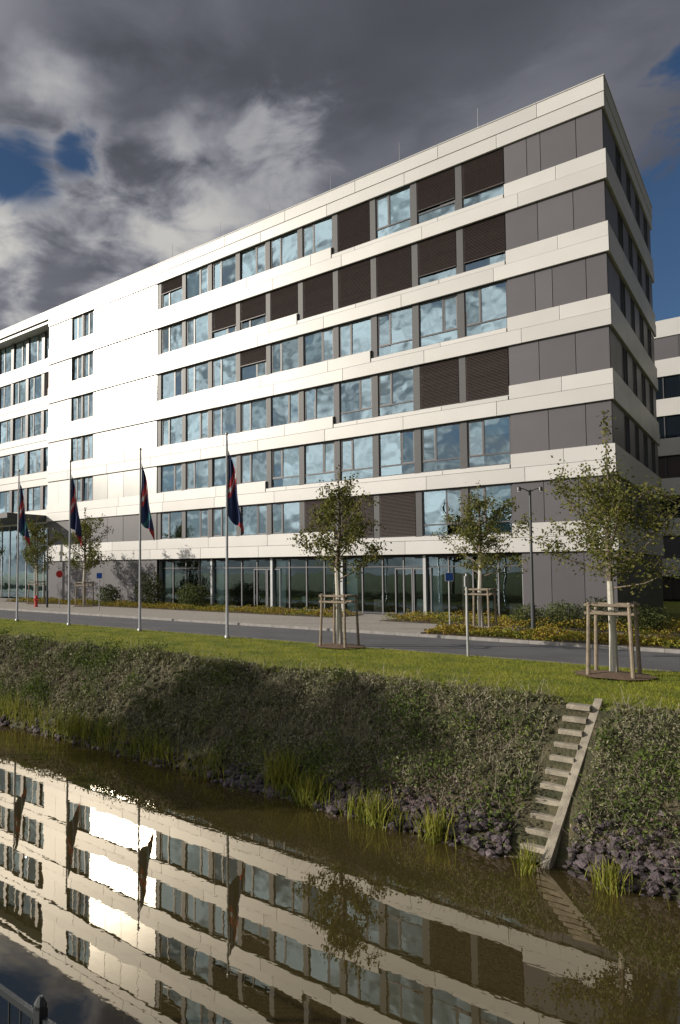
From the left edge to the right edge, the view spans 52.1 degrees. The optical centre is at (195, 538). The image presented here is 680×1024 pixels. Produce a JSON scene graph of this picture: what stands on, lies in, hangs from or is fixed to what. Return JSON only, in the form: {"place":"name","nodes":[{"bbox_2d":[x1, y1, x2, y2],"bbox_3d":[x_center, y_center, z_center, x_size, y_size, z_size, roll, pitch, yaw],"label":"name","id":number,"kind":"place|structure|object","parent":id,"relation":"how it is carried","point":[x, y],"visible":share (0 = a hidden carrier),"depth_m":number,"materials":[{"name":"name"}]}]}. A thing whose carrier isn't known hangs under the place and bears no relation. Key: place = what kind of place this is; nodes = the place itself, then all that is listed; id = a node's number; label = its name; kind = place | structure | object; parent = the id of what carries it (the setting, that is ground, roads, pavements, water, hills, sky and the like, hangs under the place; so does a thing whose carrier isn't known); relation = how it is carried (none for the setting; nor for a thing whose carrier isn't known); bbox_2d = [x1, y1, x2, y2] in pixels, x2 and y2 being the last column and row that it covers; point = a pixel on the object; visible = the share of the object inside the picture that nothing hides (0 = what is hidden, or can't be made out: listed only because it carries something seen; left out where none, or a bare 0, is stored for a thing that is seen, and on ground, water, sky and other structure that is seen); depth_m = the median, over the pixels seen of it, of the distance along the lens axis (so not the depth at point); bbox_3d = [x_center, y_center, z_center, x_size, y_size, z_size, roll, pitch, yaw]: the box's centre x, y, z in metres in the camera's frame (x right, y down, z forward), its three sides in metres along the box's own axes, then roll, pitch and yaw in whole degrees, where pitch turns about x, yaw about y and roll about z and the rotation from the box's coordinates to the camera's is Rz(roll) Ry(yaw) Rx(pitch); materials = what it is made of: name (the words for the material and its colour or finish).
{"place":"outdoors","nodes":[
{"label":"outdoors","id":0,"kind":"place"},
{"bbox_2d":[0,598,669,637],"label":"pavement","id":1,"kind":"structure","parent":0,"point":[371,622],"depth_m":36.50,"materials":[{"name":"grey concrete"}]},
{"bbox_2d":[0,520,5,560],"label":"tree","id":2,"kind":"object","parent":1,"relation":"on","point":[2,551],"visible":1,"depth_m":57.78,"materials":[{"name":"green plant"}]},
{"bbox_2d":[34,595,37,606],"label":"fire hydrant","id":3,"kind":"object","parent":1,"relation":"on","point":[36,600],"visible":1,"depth_m":48.10,"materials":[{"name":"red metal"}]},
{"bbox_2d":[41,528,54,606],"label":"street lamp","id":4,"kind":"object","parent":1,"relation":"on","point":[47,565],"visible":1,"depth_m":47.43,"materials":[{"name":"metal"}]},
{"bbox_2d":[56,570,62,607],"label":"traffic sign","id":5,"kind":"object","parent":1,"relation":"on","point":[59,574],"visible":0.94,"depth_m":46.47,"materials":[{"name":"metal"}]},
{"bbox_2d":[96,572,101,609],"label":"traffic sign","id":6,"kind":"object","parent":1,"relation":"on","point":[99,575],"visible":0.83,"depth_m":43.70,"materials":[{"name":"metal"}]},
{"bbox_2d":[4,596,679,648],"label":"flower bed","id":7,"kind":"object","parent":1,"relation":"on","point":[518,626],"visible":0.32,"depth_m":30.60,"materials":[{"name":"green plant"}]},
{"bbox_2d":[96,584,122,602],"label":"shrub","id":8,"kind":"object","parent":7,"relation":"on","point":[111,594],"visible":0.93,"depth_m":51.70,"materials":[{"name":"green plant"}]},
{"bbox_2d":[133,570,167,604],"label":"shrub","id":9,"kind":"object","parent":7,"relation":"on","point":[144,584],"visible":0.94,"depth_m":48.74,"materials":[{"name":"green plant"}]},
{"bbox_2d":[175,581,211,608],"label":"shrub","id":10,"kind":"object","parent":7,"relation":"on","point":[193,591],"visible":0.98,"depth_m":45.44,"materials":[{"name":"green plant"}]},
{"bbox_2d":[510,603,548,624],"bbox_3d":[15.306,3.484,30.860,1.484,1.106,1.519,0,-3,-1],"label":"shrub","id":11,"kind":"object","parent":7,"relation":"on","point":[519,615],"visible":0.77,"depth_m":30.70,"materials":[{"name":"green plant"}]},
{"bbox_2d":[517,486,542,629],"bbox_3d":[12.970,0.852,25.852,1.006,5.770,0.167,0,-3,0],"label":"street lamp","id":12,"kind":"object","parent":7,"relation":"on","point":[532,605],"visible":0.94,"depth_m":25.82,"materials":[{"name":"metal"}]},
{"bbox_2d":[539,599,583,627],"bbox_3d":[16.256,3.330,29.781,1.786,1.297,1.881,-3,-4,41],"label":"shrub","id":13,"kind":"object","parent":7,"relation":"on","point":[563,612],"visible":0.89,"depth_m":29.58,"materials":[{"name":"green plant"}]},
{"bbox_2d":[574,596,621,628],"bbox_3d":[17.482,3.202,28.964,1.737,1.440,1.663,0,-3,-1],"label":"shrub","id":14,"kind":"object","parent":7,"relation":"on","point":[603,617],"visible":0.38,"depth_m":28.88,"materials":[{"name":"green plant"}]},
{"bbox_2d":[619,604,673,632],"bbox_3d":[18.422,3.261,27.372,1.915,1.182,2.081,-3,-4,41],"label":"shrub","id":15,"kind":"object","parent":7,"relation":"on","point":[643,616],"visible":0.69,"depth_m":27.05,"materials":[{"name":"green plant"}]},
{"bbox_2d":[445,571,453,624],"bbox_3d":[11.170,2.725,29.461,0.382,2.600,0.078,0,-3,0],"label":"traffic sign","id":16,"kind":"object","parent":1,"relation":"on","point":[449,576],"visible":0.83,"depth_m":29.48,"materials":[{"name":"metal"}]},
{"bbox_2d":[0,725,679,1023],"bbox_3d":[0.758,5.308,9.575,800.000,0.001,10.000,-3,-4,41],"label":"water","id":17,"kind":"structure","parent":0,"point":[138,891],"depth_m":9.35,"materials":[{"name":"brown liquid"}]},
{"bbox_2d":[0,597,679,900],"bbox_3d":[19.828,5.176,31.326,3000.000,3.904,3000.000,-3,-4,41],"label":"ground","id":18,"kind":"structure","parent":0,"point":[550,739],"depth_m":14.94,"materials":[{"name":"green plant"}]},
{"bbox_2d":[15,469,29,620],"bbox_3d":[-9.111,0.331,35.390,0.703,8.090,0.207,0,-3,-1],"label":"flagpole","id":19,"kind":"object","parent":18,"relation":"on","point":[22,528],"visible":1,"depth_m":35.42,"materials":[{"name":"metal"}]},
{"bbox_2d":[0,983,55,1023],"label":"railing","id":20,"kind":"object","parent":18,"relation":"on","point":[37,1013],"visible":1,"depth_m":3.63,"materials":[{"name":"metal"}]},
{"bbox_2d":[67,460,81,625],"bbox_3d":[-5.861,0.184,32.529,0.664,8.090,0.199,0,-3,-2],"label":"flagpole","id":21,"kind":"object","parent":18,"relation":"on","point":[74,522],"visible":0.98,"depth_m":32.56,"materials":[{"name":"metal"}]},
{"bbox_2d":[137,447,154,630],"bbox_3d":[-2.149,0.018,29.294,0.726,8.090,0.207,0,-3,-1],"label":"flagpole","id":22,"kind":"object","parent":18,"relation":"on","point":[145,519],"visible":0.98,"depth_m":29.33,"materials":[{"name":"metal"}]},
{"bbox_2d":[225,432,243,638],"bbox_3d":[1.520,-0.147,26.092,0.776,8.090,0.208,0,-3,0],"label":"flagpole","id":23,"kind":"object","parent":18,"relation":"on","point":[233,513],"visible":0.99,"depth_m":26.14,"materials":[{"name":"galvanised steel"},{"name":"fabric"}]},
{"bbox_2d":[0,108,659,615],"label":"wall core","id":24,"kind":"object","parent":18,"relation":"on","point":[176,438],"visible":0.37,"depth_m":52.78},
{"bbox_2d":[1,151,522,617],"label":"interior","id":25,"kind":"object","parent":24,"relation":"attached to","point":[448,441],"visible":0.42,"depth_m":43.78,"materials":[{"name":"paint"}]},
{"bbox_2d":[0,141,657,618],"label":"window frames","id":26,"kind":"structure","parent":24,"relation":"attached to","point":[272,567],"depth_m":41.66,"materials":[{"name":"grey metal"}]},
{"bbox_2d":[0,524,46,598],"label":"window glass","id":27,"kind":"object","parent":26,"relation":"in","point":[12,538],"visible":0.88,"depth_m":66.01,"materials":[{"name":"clear glass"}]},
{"bbox_2d":[0,149,511,614],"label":"window blinds","id":28,"kind":"object","parent":26,"relation":"attached to","point":[397,515],"depth_m":40.02,"materials":[{"name":"brown fabric"}]},
{"bbox_2d":[0,74,663,560],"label":"facade bands","id":29,"kind":"object","parent":24,"relation":"on","point":[584,98],"visible":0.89,"depth_m":40.88,"materials":[{"name":"white metal"}]},
{"bbox_2d":[0,108,663,622],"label":"grey and metal panels","id":30,"kind":"object","parent":24,"relation":"on","point":[580,352],"visible":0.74,"depth_m":36.66,"materials":[{"name":"grey metal"}]},
{"bbox_2d":[172,108,477,256],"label":"roof equipment","id":31,"kind":"object","parent":30,"relation":"on","point":[269,200],"visible":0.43,"depth_m":46.70,"materials":[{"name":"metal"}]},
{"bbox_2d":[0,687,669,909],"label":"reeds","id":32,"kind":"object","parent":18,"relation":"on","point":[376,815],"visible":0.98,"depth_m":14.37,"materials":[{"name":"green plant"}]},
{"bbox_2d":[0,632,679,875],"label":"bank vegetation","id":33,"kind":"object","parent":18,"relation":"on","point":[530,695],"visible":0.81,"depth_m":15.66,"materials":[{"name":"green plant"}]},
{"bbox_2d":[0,706,679,907],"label":"riprap stones","id":34,"kind":"object","parent":18,"relation":"on","point":[653,881],"visible":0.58,"depth_m":11.86,"materials":[{"name":"grey stone"}]},
{"bbox_2d":[0,618,679,718],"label":"lawn grass","id":35,"kind":"structure","parent":18,"relation":"on","point":[359,652],"depth_m":18.81,"materials":[{"name":"green plant"}]},
{"bbox_2d":[0,629,679,872],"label":"bank twigs","id":36,"kind":"object","parent":18,"relation":"on","point":[272,662],"visible":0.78,"depth_m":15.09,"materials":[{"name":"brown plant"}]},
{"bbox_2d":[0,626,679,898],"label":"bank herbs","id":37,"kind":"object","parent":18,"relation":"on","point":[322,759],"visible":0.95,"depth_m":14.37,"materials":[{"name":"green plant"}]},
{"bbox_2d":[0,608,679,671],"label":"kerb","id":38,"kind":"structure","parent":18,"relation":"on","point":[418,634],"depth_m":26.36,"materials":[{"name":"concrete"}]},
{"bbox_2d":[0,644,679,879],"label":"heath plants","id":39,"kind":"object","parent":18,"relation":"on","point":[449,797],"visible":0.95,"depth_m":12.85,"materials":[{"name":"green plant"}]},
{"bbox_2d":[315,643,364,648],"bbox_3d":[4.914,3.616,22.941,1.757,0.090,1.740,-3,-4,41],"label":"mulch bed","id":40,"kind":"object","parent":18,"relation":"on","point":[335,645],"visible":0.92,"depth_m":22.57,"materials":[{"name":"brown soil"}]},
{"bbox_2d":[286,464,391,643],"bbox_3d":[5.006,0.544,22.833,3.428,6.283,2.887,0,-3,-6],"label":"tree","id":41,"kind":"object","parent":40,"relation":"on","point":[329,505],"visible":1,"depth_m":22.83,"materials":[{"name":"green plant"}]},
{"bbox_2d":[319,594,359,647],"bbox_3d":[4.931,2.831,22.958,1.040,1.925,1.040,-3,-4,41],"label":"tree guard","id":42,"kind":"object","parent":40,"relation":"on","point":[343,601],"visible":0.84,"depth_m":22.90,"materials":[{"name":"brown wood"}]},
{"bbox_2d":[464,573,468,655],"bbox_3d":[8.249,2.341,20.332,0.086,2.630,0.340,-3,-4,41],"label":"sign post","id":43,"kind":"object","parent":18,"relation":"on","point":[466,581],"visible":0.86,"depth_m":20.30,"materials":[{"name":"metal"}]},
{"bbox_2d":[520,698,602,869],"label":"concrete stairs","id":44,"kind":"structure","parent":18,"relation":"on","point":[549,851],"depth_m":11.98,"materials":[{"name":"beige concrete"}]},
{"bbox_2d":[573,670,656,679],"bbox_3d":[10.227,3.282,16.421,1.757,0.090,1.740,-3,-4,41],"label":"mulch bed","id":45,"kind":"object","parent":18,"relation":"on","point":[620,675],"visible":0.86,"depth_m":16.09,"materials":[{"name":"brown soil"}]},
{"bbox_2d":[515,410,679,671],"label":"tree","id":46,"kind":"object","parent":45,"relation":"on","point":[617,512],"visible":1,"depth_m":16.30,"materials":[{"name":"green plant"}]},
{"bbox_2d":[584,602,641,680],"bbox_3d":[10.243,2.502,16.437,1.040,1.913,1.040,-3,-4,41],"label":"tree guard","id":47,"kind":"object","parent":45,"relation":"on","point":[629,612],"visible":0.85,"depth_m":16.38,"materials":[{"name":"brown wood"}]},
{"bbox_2d":[0,610,679,670],"bbox_3d":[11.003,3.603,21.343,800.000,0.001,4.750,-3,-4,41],"label":"road","id":48,"kind":"structure","parent":0,"point":[655,660],"depth_m":24.60,"materials":[{"name":"grey asphalt"}]},
{"bbox_2d":[0,0,679,330],"label":"sky","id":49,"kind":"structure","parent":0,"point":[130,130],"materials":[{"name":"grey"}]},
{"bbox_2d":[652,317,679,601],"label":"office building","id":50,"kind":"structure","parent":0,"point":[667,349],"depth_m":60.06,"materials":[{"name":"white metal"}]},
{"bbox_3d":[11.915,3.775,27.971,1.757,0.090,1.739,-3,-4,41],"label":"mulch bed","id":51,"kind":"object","parent":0,"visible":0},
{"bbox_2d":[464,588,497,630],"bbox_3d":[11.931,2.999,27.987,1.040,1.904,1.040,-3,-4,41],"label":"tree guard","id":52,"kind":"object","parent":51,"relation":"on","point":[487,594],"visible":0.77,"depth_m":27.96,"materials":[{"name":"brown wood"}]},
{"bbox_2d":[430,482,536,627],"bbox_3d":[12.033,0.682,28.095,3.632,6.348,3.227,0,-3,4],"label":"tree","id":53,"kind":"object","parent":51,"relation":"on","point":[472,530],"visible":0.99,"depth_m":27.84,"materials":[{"name":"green plant"}]},
{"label":"mulch bed","id":54,"kind":"object","parent":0,"visible":0},
{"bbox_2d":[75,581,93,606],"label":"tree guard","id":55,"kind":"object","parent":54,"relation":"on","point":[85,585],"visible":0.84,"depth_m":48.95,"materials":[{"name":"brown wood"}]},
{"bbox_2d":[55,508,114,604],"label":"tree","id":56,"kind":"object","parent":54,"relation":"on","point":[87,529],"visible":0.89,"depth_m":48.97,"materials":[{"name":"green plant"}]},
{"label":"mulch bed","id":57,"kind":"object","parent":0,"visible":0},
{"bbox_2d":[27,580,45,603],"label":"tree guard","id":58,"kind":"object","parent":57,"relation":"on","point":[38,581],"visible":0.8,"depth_m":52.83,"materials":[{"name":"brown wood"}]},
{"bbox_2d":[20,515,64,595],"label":"tree","id":59,"kind":"object","parent":57,"relation":"on","point":[35,538],"visible":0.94,"depth_m":52.82,"materials":[{"name":"green plant"}]}
]}

